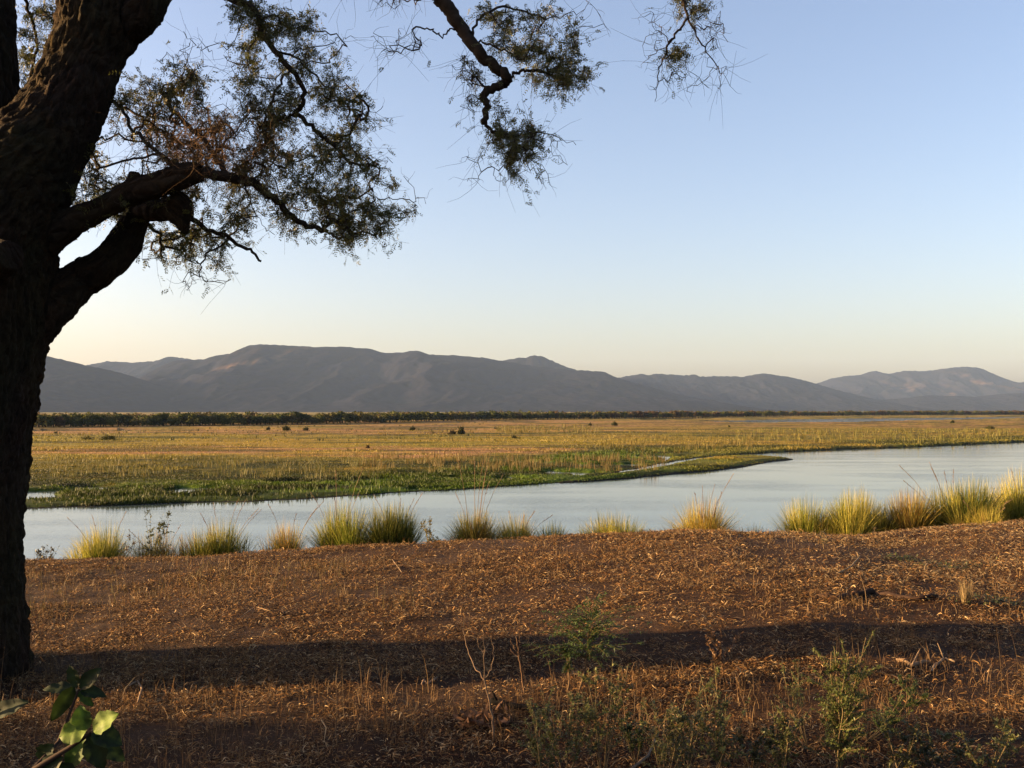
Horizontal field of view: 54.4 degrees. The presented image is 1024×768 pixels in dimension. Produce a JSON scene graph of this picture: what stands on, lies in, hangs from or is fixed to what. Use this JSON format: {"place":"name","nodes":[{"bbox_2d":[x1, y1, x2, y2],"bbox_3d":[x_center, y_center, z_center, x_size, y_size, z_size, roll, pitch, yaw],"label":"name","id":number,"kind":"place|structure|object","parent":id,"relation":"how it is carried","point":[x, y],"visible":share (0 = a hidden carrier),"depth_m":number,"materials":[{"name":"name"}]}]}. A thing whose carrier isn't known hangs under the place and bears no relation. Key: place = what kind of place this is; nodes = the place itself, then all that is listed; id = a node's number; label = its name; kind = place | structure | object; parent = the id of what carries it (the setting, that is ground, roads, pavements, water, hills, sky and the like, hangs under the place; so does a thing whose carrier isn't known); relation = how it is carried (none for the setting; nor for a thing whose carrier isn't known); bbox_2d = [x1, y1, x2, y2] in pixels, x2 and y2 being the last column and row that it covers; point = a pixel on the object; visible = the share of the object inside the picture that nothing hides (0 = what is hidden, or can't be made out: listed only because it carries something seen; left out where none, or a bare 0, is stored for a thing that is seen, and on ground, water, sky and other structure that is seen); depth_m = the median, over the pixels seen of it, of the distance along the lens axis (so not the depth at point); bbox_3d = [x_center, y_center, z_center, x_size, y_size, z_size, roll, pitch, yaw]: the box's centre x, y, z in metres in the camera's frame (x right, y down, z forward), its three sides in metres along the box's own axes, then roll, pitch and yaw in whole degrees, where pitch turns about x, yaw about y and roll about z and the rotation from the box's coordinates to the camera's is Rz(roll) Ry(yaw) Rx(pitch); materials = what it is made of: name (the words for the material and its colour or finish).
{"place":"outdoors","nodes":[
{"label":"outdoors","id":0,"kind":"place"},
{"bbox_2d":[39,356,193,411],"bbox_3d":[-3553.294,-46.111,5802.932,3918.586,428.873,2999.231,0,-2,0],"label":"hill","id":1,"kind":"structure","parent":0,"point":[67,386],"depth_m":5475.19,"materials":[{"name":"stone"}]},
{"bbox_2d":[86,357,190,377],"bbox_3d":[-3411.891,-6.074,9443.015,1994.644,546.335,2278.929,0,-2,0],"label":"hill","id":2,"kind":"structure","parent":0,"point":[137,369],"depth_m":9615.29,"materials":[{"name":"stone"}]},
{"bbox_2d":[139,344,808,411],"bbox_3d":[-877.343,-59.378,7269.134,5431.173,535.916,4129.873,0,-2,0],"label":"hill","id":3,"kind":"structure","parent":0,"point":[267,378],"depth_m":6464.73,"materials":[{"name":"stone"}]},
{"bbox_2d":[0,518,1023,767],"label":"ground","id":4,"kind":"structure","parent":0,"point":[418,622],"depth_m":7.17,"materials":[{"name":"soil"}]},
{"bbox_2d":[34,545,58,561],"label":"weed","id":5,"kind":"object","parent":4,"relation":"on","point":[40,555],"visible":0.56,"depth_m":14.37,"materials":[{"name":"green plant"}]},
{"bbox_2d":[0,665,124,767],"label":"broadleaf shrub","id":6,"kind":"object","parent":4,"relation":"on","point":[99,746],"visible":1,"depth_m":2.48,"materials":[{"name":"green plant"}]},
{"bbox_2d":[56,511,141,560],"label":"grass clump","id":7,"kind":"object","parent":4,"relation":"on","point":[101,547],"visible":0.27,"depth_m":14.95,"materials":[{"name":"plant"}]},
{"bbox_2d":[120,531,135,556],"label":"weed","id":8,"kind":"object","parent":4,"relation":"on","point":[130,547],"visible":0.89,"depth_m":14.36,"materials":[{"name":"green plant"}]},
{"bbox_2d":[128,680,142,702],"bbox_3d":[-2.297,1.885,6.104,0.078,0.042,0.617,1,-2,-26],"label":"fallen stick","id":9,"kind":"object","parent":4,"relation":"on","point":[138,682],"visible":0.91,"depth_m":6.22,"materials":[{"name":"wood"}]},
{"bbox_2d":[114,524,186,558],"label":"grass clump","id":10,"kind":"object","parent":4,"relation":"on","point":[160,553],"visible":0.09,"depth_m":15.05,"materials":[{"name":"plant"}]},
{"bbox_2d":[138,507,174,556],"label":"weed","id":11,"kind":"object","parent":4,"relation":"on","point":[145,547],"visible":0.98,"depth_m":14.37,"materials":[{"name":"green plant"}]},
{"bbox_2d":[166,532,194,557],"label":"grass clump","id":12,"kind":"object","parent":4,"relation":"on","point":[181,552],"visible":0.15,"depth_m":15.09,"materials":[{"name":"plant"}]},
{"bbox_2d":[175,500,261,557],"bbox_3d":[-4.534,2.470,15.182,2.282,1.433,2.112,1,-2,-23],"label":"grass clump","id":13,"kind":"object","parent":4,"relation":"on","point":[211,545],"visible":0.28,"depth_m":15.02,"materials":[{"name":"plant"}]},
{"bbox_2d":[252,500,323,551],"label":"grass clump","id":14,"kind":"object","parent":4,"relation":"on","point":[281,539],"visible":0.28,"depth_m":14.99,"materials":[{"name":"plant"}]},
{"bbox_2d":[285,468,376,547],"bbox_3d":[-2.542,2.152,15.052,2.236,1.769,2.342,0,-2,0],"label":"grass clump","id":15,"kind":"object","parent":4,"relation":"on","point":[338,532],"visible":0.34,"depth_m":14.95,"materials":[{"name":"plant"}]},
{"bbox_2d":[335,680,337,743],"bbox_3d":[-0.881,1.667,4.996,0.012,0.361,0.014,-1,-2,37],"label":"dead sapling","id":16,"kind":"object","parent":4,"relation":"on","point":[336,714],"visible":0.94,"depth_m":5.00,"materials":[{"name":"wood"}]},
{"bbox_2d":[0,0,766,683],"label":"thorn tree","id":17,"kind":"object","parent":4,"relation":"on","point":[58,106],"visible":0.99,"depth_m":6.88,"materials":[{"name":"green plant"}]},
{"bbox_2d":[334,493,437,544],"bbox_3d":[-1.806,2.281,15.056,2.397,1.315,2.130,1,-2,-29],"label":"grass clump","id":18,"kind":"object","parent":4,"relation":"on","point":[393,529],"visible":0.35,"depth_m":14.93,"materials":[{"name":"plant"}]},
{"bbox_2d":[420,518,434,541],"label":"weed","id":19,"kind":"object","parent":4,"relation":"on","point":[425,529],"visible":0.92,"depth_m":14.35,"materials":[{"name":"green plant"}]},
{"bbox_2d":[435,453,511,540],"bbox_3d":[-0.418,2.006,15.209,2.324,1.973,2.314,0,-2,-15],"label":"grass clump","id":20,"kind":"object","parent":4,"relation":"on","point":[478,528],"visible":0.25,"depth_m":15.01,"materials":[{"name":"plant"}]},
{"bbox_2d":[463,627,494,739],"bbox_3d":[-0.157,1.536,5.115,0.100,0.625,0.232,1,-2,-29],"label":"dead sapling","id":21,"kind":"object","parent":4,"relation":"on","point":[492,715],"visible":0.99,"depth_m":5.09,"materials":[{"name":"wood"}]},
{"bbox_2d":[452,700,516,733],"bbox_3d":[-0.136,1.789,5.282,0.372,0.164,0.269,0,-2,10],"label":"leaf heap","id":22,"kind":"object","parent":4,"relation":"on","point":[468,717],"visible":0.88,"depth_m":5.28,"materials":[{"name":"plant"}]},
{"bbox_2d":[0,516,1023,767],"bbox_3d":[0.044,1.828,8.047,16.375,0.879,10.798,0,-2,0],"label":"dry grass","id":23,"kind":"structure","parent":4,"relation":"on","point":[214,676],"depth_m":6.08,"materials":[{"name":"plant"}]},
{"bbox_2d":[490,691,537,713],"bbox_3d":[0.015,1.777,5.548,0.378,0.082,0.052,-1,-2,43],"label":"fallen stick","id":24,"kind":"object","parent":4,"relation":"on","point":[494,700],"visible":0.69,"depth_m":5.55,"materials":[{"name":"wood"}]},
{"bbox_2d":[509,635,524,692],"bbox_3d":[0.032,1.663,5.887,0.096,0.390,0.020,0,-2,0],"label":"dead sapling","id":25,"kind":"object","parent":4,"relation":"on","point":[519,662],"visible":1,"depth_m":5.89,"materials":[{"name":"wood"}]},
{"bbox_2d":[487,510,551,539],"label":"grass clump","id":26,"kind":"object","parent":4,"relation":"on","point":[516,531],"visible":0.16,"depth_m":15.12,"materials":[{"name":"plant"}]},
{"bbox_2d":[510,696,577,767],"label":"shrub","id":27,"kind":"object","parent":4,"relation":"on","point":[535,750],"visible":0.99,"depth_m":4.36,"materials":[{"name":"green plant"}]},
{"bbox_2d":[534,520,568,536],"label":"grass clump","id":28,"kind":"object","parent":4,"relation":"on","point":[549,533],"visible":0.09,"depth_m":14.98,"materials":[{"name":"plant"}]},
{"bbox_2d":[514,682,596,767],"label":"shrub","id":29,"kind":"object","parent":4,"relation":"on","point":[580,738],"visible":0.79,"depth_m":4.43,"materials":[{"name":"green plant"}]},
{"bbox_2d":[554,643,574,691],"bbox_3d":[0.306,1.666,5.835,0.099,0.319,0.144,1,-2,-42],"label":"sapling","id":30,"kind":"object","parent":4,"relation":"on","point":[567,667],"visible":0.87,"depth_m":5.83,"materials":[{"name":"green plant"}]},
{"bbox_2d":[523,591,651,691],"bbox_3d":[0.453,1.532,5.820,0.656,0.582,0.541,1,-2,-40],"label":"sapling","id":31,"kind":"object","parent":4,"relation":"on","point":[580,634],"visible":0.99,"depth_m":5.82,"materials":[{"name":"green plant"}]},
{"bbox_2d":[568,660,634,767],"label":"shrub","id":32,"kind":"object","parent":4,"relation":"on","point":[595,716],"visible":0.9,"depth_m":4.46,"materials":[{"name":"green plant"}]},
{"bbox_2d":[567,509,656,535],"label":"grass clump","id":33,"kind":"object","parent":4,"relation":"on","point":[613,526],"visible":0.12,"depth_m":14.98,"materials":[{"name":"plant"}]},
{"bbox_2d":[614,707,651,767],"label":"shrub","id":34,"kind":"object","parent":4,"relation":"on","point":[628,728],"visible":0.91,"depth_m":4.58,"materials":[{"name":"green plant"}]},
{"bbox_2d":[631,733,658,767],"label":"fallen stick","id":35,"kind":"object","parent":4,"relation":"on","point":[642,759],"visible":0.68,"depth_m":4.52,"materials":[{"name":"wood"}]},
{"bbox_2d":[631,691,704,767],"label":"shrub","id":36,"kind":"object","parent":4,"relation":"on","point":[670,741],"visible":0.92,"depth_m":4.24,"materials":[{"name":"green plant"}]},
{"bbox_2d":[650,680,724,767],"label":"shrub","id":37,"kind":"object","parent":4,"relation":"on","point":[689,748],"visible":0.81,"depth_m":4.34,"materials":[{"name":"green plant"}]},
{"bbox_2d":[657,473,745,530],"bbox_3d":[2.901,2.219,15.276,2.454,1.701,2.579,-1,-2,37],"label":"grass clump","id":38,"kind":"object","parent":4,"relation":"on","point":[698,521],"visible":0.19,"depth_m":15.02,"materials":[{"name":"plant"}]},
{"bbox_2d":[693,665,752,767],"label":"shrub","id":39,"kind":"object","parent":4,"relation":"on","point":[720,741],"visible":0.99,"depth_m":4.29,"materials":[{"name":"green plant"}]},
{"bbox_2d":[705,625,743,675],"bbox_3d":[1.267,1.618,5.970,0.257,0.362,0.080,0,-2,0],"label":"dead sapling","id":40,"kind":"object","parent":4,"relation":"on","point":[717,657],"visible":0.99,"depth_m":5.97,"materials":[{"name":"brown plant"}]},
{"bbox_2d":[732,725,775,767],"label":"shrub","id":41,"kind":"object","parent":4,"relation":"on","point":[755,754],"visible":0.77,"depth_m":4.40,"materials":[{"name":"green plant"}]},
{"bbox_2d":[755,700,812,767],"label":"shrub","id":42,"kind":"object","parent":4,"relation":"on","point":[782,740],"visible":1,"depth_m":4.19,"materials":[{"name":"green plant"}]},
{"bbox_2d":[773,658,811,745],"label":"shrub","id":43,"kind":"object","parent":4,"relation":"on","point":[797,688],"visible":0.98,"depth_m":4.74,"materials":[{"name":"green plant"}]},
{"bbox_2d":[766,492,841,534],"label":"grass clump","id":44,"kind":"object","parent":4,"relation":"on","point":[802,522],"visible":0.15,"depth_m":15.06,"materials":[{"name":"plant"}]},
{"bbox_2d":[794,497,843,536],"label":"grass clump","id":45,"kind":"object","parent":4,"relation":"on","point":[826,528],"visible":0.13,"depth_m":14.95,"materials":[{"name":"plant"}]},
{"bbox_2d":[794,631,883,767],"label":"shrub","id":46,"kind":"object","parent":4,"relation":"on","point":[840,724],"visible":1,"depth_m":4.16,"materials":[{"name":"green plant"}]},
{"bbox_2d":[818,588,875,600],"bbox_3d":[2.837,1.749,8.254,0.632,0.090,0.198,1,-2,-26],"label":"fallen log","id":47,"kind":"object","parent":4,"relation":"on","point":[868,591],"visible":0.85,"depth_m":8.17,"materials":[{"name":"wood"}]},
{"bbox_2d":[811,488,907,534],"bbox_3d":[5.202,2.204,15.056,2.722,1.481,2.732,0,-2,0],"label":"grass clump","id":48,"kind":"object","parent":4,"relation":"on","point":[853,521],"visible":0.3,"depth_m":14.83,"materials":[{"name":"plant"}]},
{"bbox_2d":[863,500,902,532],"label":"grass clump","id":49,"kind":"object","parent":4,"relation":"on","point":[880,525],"visible":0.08,"depth_m":14.86,"materials":[{"name":"plant"}]},
{"bbox_2d":[855,674,933,746],"bbox_3d":[1.789,1.532,4.668,0.342,0.353,0.201,0,-2,0],"label":"shrub","id":50,"kind":"object","parent":4,"relation":"on","point":[912,704],"visible":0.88,"depth_m":4.65,"materials":[{"name":"green plant"}]},
{"bbox_2d":[879,710,926,767],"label":"shrub","id":51,"kind":"object","parent":4,"relation":"on","point":[907,761],"visible":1,"depth_m":4.12,"materials":[{"name":"green plant"}]},
{"bbox_2d":[873,552,938,561],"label":"creeping herb","id":52,"kind":"object","parent":4,"relation":"on","point":[904,556],"visible":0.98,"depth_m":10.59,"materials":[{"name":"green plant"}]},
{"bbox_2d":[878,591,938,600],"bbox_3d":[3.262,1.746,8.175,0.472,0.054,0.182,0,-2,17],"label":"fallen stick","id":53,"kind":"object","parent":4,"relation":"on","point":[913,598],"visible":0.96,"depth_m":8.14,"materials":[{"name":"wood"}]},
{"bbox_2d":[875,485,947,531],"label":"grass clump","id":54,"kind":"object","parent":4,"relation":"on","point":[911,517],"visible":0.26,"depth_m":14.77,"materials":[{"name":"plant"}]},
{"bbox_2d":[896,648,928,666],"bbox_3d":[2.411,1.636,5.987,0.189,0.107,0.128,-1,-2,18],"label":"fallen stick","id":55,"kind":"object","parent":4,"relation":"on","point":[914,663],"visible":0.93,"depth_m":5.96,"materials":[{"name":"wood"}]},
{"bbox_2d":[893,722,976,767],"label":"shrub","id":56,"kind":"object","parent":4,"relation":"on","point":[924,751],"visible":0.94,"depth_m":4.22,"materials":[{"name":"green plant"}]},
{"bbox_2d":[931,643,954,670],"bbox_3d":[2.575,1.642,5.949,0.105,0.102,0.382,-1,-2,29],"label":"fallen stick","id":57,"kind":"object","parent":4,"relation":"on","point":[942,659],"visible":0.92,"depth_m":6.06,"materials":[{"name":"wood"}]},
{"bbox_2d":[899,557,1000,571],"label":"creeping herb","id":58,"kind":"object","parent":4,"relation":"on","point":[950,563],"visible":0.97,"depth_m":10.10,"materials":[{"name":"green plant"}]},
{"bbox_2d":[899,462,1018,527],"bbox_3d":[6.766,1.946,14.972,2.749,1.575,2.752,0,-2,0],"label":"grass clump","id":59,"kind":"object","parent":4,"relation":"on","point":[958,498],"visible":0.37,"depth_m":14.78,"materials":[{"name":"plant"}]},
{"bbox_2d":[951,577,977,604],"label":"grass tuft","id":60,"kind":"object","parent":4,"relation":"on","point":[966,595],"visible":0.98,"depth_m":7.96,"materials":[{"name":"plant"}]},
{"bbox_2d":[927,591,1023,607],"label":"creeping herb","id":61,"kind":"object","parent":4,"relation":"on","point":[999,598],"visible":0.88,"depth_m":8.06,"materials":[{"name":"green plant"}]},
{"bbox_2d":[937,494,1014,527],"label":"grass clump","id":62,"kind":"object","parent":4,"relation":"on","point":[983,518],"visible":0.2,"depth_m":14.38,"materials":[{"name":"plant"}]},
{"bbox_2d":[936,717,1023,767],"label":"shrub","id":63,"kind":"object","parent":4,"relation":"on","point":[1010,738],"visible":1,"depth_m":4.09,"materials":[{"name":"green plant"}]},
{"bbox_2d":[982,477,1012,504],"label":"grass clump","id":64,"kind":"object","parent":4,"relation":"on","point":[1005,486],"visible":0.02,"depth_m":15.91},
{"bbox_2d":[989,467,1023,520],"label":"grass clump","id":65,"kind":"object","parent":4,"relation":"on","point":[1017,512],"visible":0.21,"depth_m":15.01,"materials":[{"name":"plant"}]},
{"bbox_2d":[15,0,1023,383],"label":"sky","id":66,"kind":"structure","parent":0,"point":[856,207],"materials":[{"name":"blue"}]},
{"bbox_2d":[23,417,1023,559],"bbox_3d":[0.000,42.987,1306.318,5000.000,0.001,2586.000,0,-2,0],"label":"river","id":67,"kind":"structure","parent":0,"point":[755,495],"depth_m":88.71,"materials":[{"name":"grey liquid"}]},
{"bbox_2d":[26,412,1023,508],"bbox_3d":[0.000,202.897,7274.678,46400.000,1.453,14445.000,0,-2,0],"label":"terrain","id":68,"kind":"structure","parent":0,"point":[676,423],"depth_m":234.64,"materials":[{"name":"plant"}]},
{"bbox_2d":[36,415,54,427],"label":"tree","id":69,"kind":"object","parent":68,"relation":"on","point":[50,422],"visible":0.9,"depth_m":438.37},
{"bbox_2d":[34,413,59,426],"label":"tree","id":70,"kind":"object","parent":68,"relation":"on","point":[47,420],"visible":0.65,"depth_m":438.56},
{"bbox_2d":[52,416,65,426],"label":"tree","id":71,"kind":"object","parent":68,"relation":"on","point":[59,420],"visible":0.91,"depth_m":445.03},
{"bbox_2d":[68,419,79,426],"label":"tree","id":72,"kind":"object","parent":68,"relation":"on","point":[75,423],"visible":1,"depth_m":449.53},
{"bbox_2d":[69,412,84,426],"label":"tree","id":73,"kind":"object","parent":68,"relation":"on","point":[74,415],"visible":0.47,"depth_m":458.14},
{"bbox_2d":[82,413,97,426],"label":"tree","id":74,"kind":"object","parent":68,"relation":"on","point":[88,419],"visible":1,"depth_m":455.18,"materials":[{"name":"plant"}]},
{"bbox_2d":[94,414,105,426],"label":"tree","id":75,"kind":"object","parent":68,"relation":"on","point":[99,418],"visible":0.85,"depth_m":460.42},
{"bbox_2d":[101,415,115,426],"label":"tree","id":76,"kind":"object","parent":68,"relation":"on","point":[107,418],"visible":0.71,"depth_m":463.06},
{"bbox_2d":[101,434,119,439],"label":"bush","id":77,"kind":"object","parent":68,"relation":"on","point":[107,436],"visible":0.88,"depth_m":252.97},
{"bbox_2d":[106,418,115,426],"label":"tree","id":78,"kind":"object","parent":68,"relation":"on","point":[111,421],"visible":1,"depth_m":458.99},
{"bbox_2d":[114,413,132,425],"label":"tree","id":79,"kind":"object","parent":68,"relation":"on","point":[120,417],"visible":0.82,"depth_m":471.66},
{"bbox_2d":[129,419,145,425],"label":"tree","id":80,"kind":"object","parent":68,"relation":"on","point":[134,422],"visible":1,"depth_m":466.26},
{"bbox_2d":[151,418,161,425],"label":"tree","id":81,"kind":"object","parent":68,"relation":"on","point":[157,421],"visible":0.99,"depth_m":478.02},
{"bbox_2d":[154,412,168,425],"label":"tree","id":82,"kind":"object","parent":68,"relation":"on","point":[163,416],"visible":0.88,"depth_m":483.12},
{"bbox_2d":[176,412,193,425],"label":"tree","id":83,"kind":"object","parent":68,"relation":"on","point":[181,416],"visible":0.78,"depth_m":489.70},
{"bbox_2d":[185,412,196,424],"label":"tree","id":84,"kind":"object","parent":68,"relation":"on","point":[188,415],"visible":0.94,"depth_m":488.38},
{"bbox_2d":[192,415,209,425],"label":"tree","id":85,"kind":"object","parent":68,"relation":"on","point":[199,420],"visible":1,"depth_m":489.61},
{"bbox_2d":[190,412,216,425],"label":"tree","id":86,"kind":"object","parent":68,"relation":"on","point":[212,418],"visible":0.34,"depth_m":496.88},
{"bbox_2d":[209,412,223,425],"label":"tree","id":87,"kind":"object","parent":68,"relation":"on","point":[219,418],"visible":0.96,"depth_m":499.37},
{"bbox_2d":[221,417,232,424],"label":"tree","id":88,"kind":"object","parent":68,"relation":"on","point":[227,421],"visible":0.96,"depth_m":504.71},
{"bbox_2d":[229,412,242,423],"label":"tree","id":89,"kind":"object","parent":68,"relation":"on","point":[237,418],"visible":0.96,"depth_m":512.21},
{"bbox_2d":[262,415,273,424],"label":"tree","id":90,"kind":"object","parent":68,"relation":"on","point":[264,419],"visible":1,"depth_m":525.80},
{"bbox_2d":[270,413,284,423],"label":"tree","id":91,"kind":"object","parent":68,"relation":"on","point":[279,417],"visible":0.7,"depth_m":534.13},
{"bbox_2d":[276,413,296,423],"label":"tree","id":92,"kind":"object","parent":68,"relation":"on","point":[292,415],"visible":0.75,"depth_m":538.48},
{"bbox_2d":[296,411,310,423],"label":"tree","id":93,"kind":"object","parent":68,"relation":"on","point":[300,416],"visible":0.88,"depth_m":550.41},
{"bbox_2d":[314,412,337,423],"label":"tree","id":94,"kind":"object","parent":68,"relation":"on","point":[331,416],"visible":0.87,"depth_m":567.36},
{"bbox_2d":[329,411,343,423],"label":"tree","id":95,"kind":"object","parent":68,"relation":"on","point":[340,417],"visible":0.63,"depth_m":573.01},
{"bbox_2d":[343,412,353,422],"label":"tree","id":96,"kind":"object","parent":68,"relation":"on","point":[348,417],"visible":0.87,"depth_m":590.04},
{"bbox_2d":[343,412,366,422],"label":"tree","id":97,"kind":"object","parent":68,"relation":"on","point":[361,415],"visible":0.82,"depth_m":596.73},
{"bbox_2d":[366,415,382,422],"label":"tree","id":98,"kind":"object","parent":68,"relation":"on","point":[377,418],"visible":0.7,"depth_m":622.51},
{"bbox_2d":[413,412,423,421],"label":"tree","id":99,"kind":"object","parent":68,"relation":"on","point":[418,416],"visible":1,"depth_m":677.46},
{"bbox_2d":[431,411,444,420],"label":"tree","id":100,"kind":"object","parent":68,"relation":"on","point":[439,415],"visible":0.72,"depth_m":710.06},
{"bbox_2d":[441,411,455,420],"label":"tree","id":101,"kind":"object","parent":68,"relation":"on","point":[452,414],"visible":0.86,"depth_m":718.25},
{"bbox_2d":[486,410,498,419],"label":"tree","id":102,"kind":"object","parent":68,"relation":"on","point":[493,414],"visible":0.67,"depth_m":778.87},
{"bbox_2d":[34,410,1023,426],"bbox_3d":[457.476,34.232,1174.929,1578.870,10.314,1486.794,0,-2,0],"label":"forest","id":103,"kind":"object","parent":68,"relation":"on","point":[137,416],"visible":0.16,"depth_m":682.59,"materials":[{"name":"plant"}]},
{"bbox_2d":[503,355,574,369],"bbox_3d":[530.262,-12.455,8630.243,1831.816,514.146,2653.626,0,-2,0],"label":"hill","id":104,"kind":"structure","parent":0,"point":[538,361],"depth_m":8908.45,"materials":[{"name":"stone"}]},
{"bbox_2d":[620,373,1000,411],"bbox_3d":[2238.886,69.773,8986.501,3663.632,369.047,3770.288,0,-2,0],"label":"hill","id":105,"kind":"structure","parent":0,"point":[770,391],"depth_m":8490.46,"materials":[{"name":"stone"}]},
{"bbox_2d":[817,367,1023,399],"bbox_3d":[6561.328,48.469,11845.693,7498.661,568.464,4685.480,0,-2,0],"label":"hill","id":106,"kind":"structure","parent":0,"point":[967,381],"depth_m":11773.81,"materials":[{"name":"stone"}]},
{"bbox_2d":[879,393,1023,410],"bbox_3d":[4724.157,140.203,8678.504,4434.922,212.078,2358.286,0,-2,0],"label":"hill","id":107,"kind":"structure","parent":0,"point":[1007,402],"depth_m":8473.21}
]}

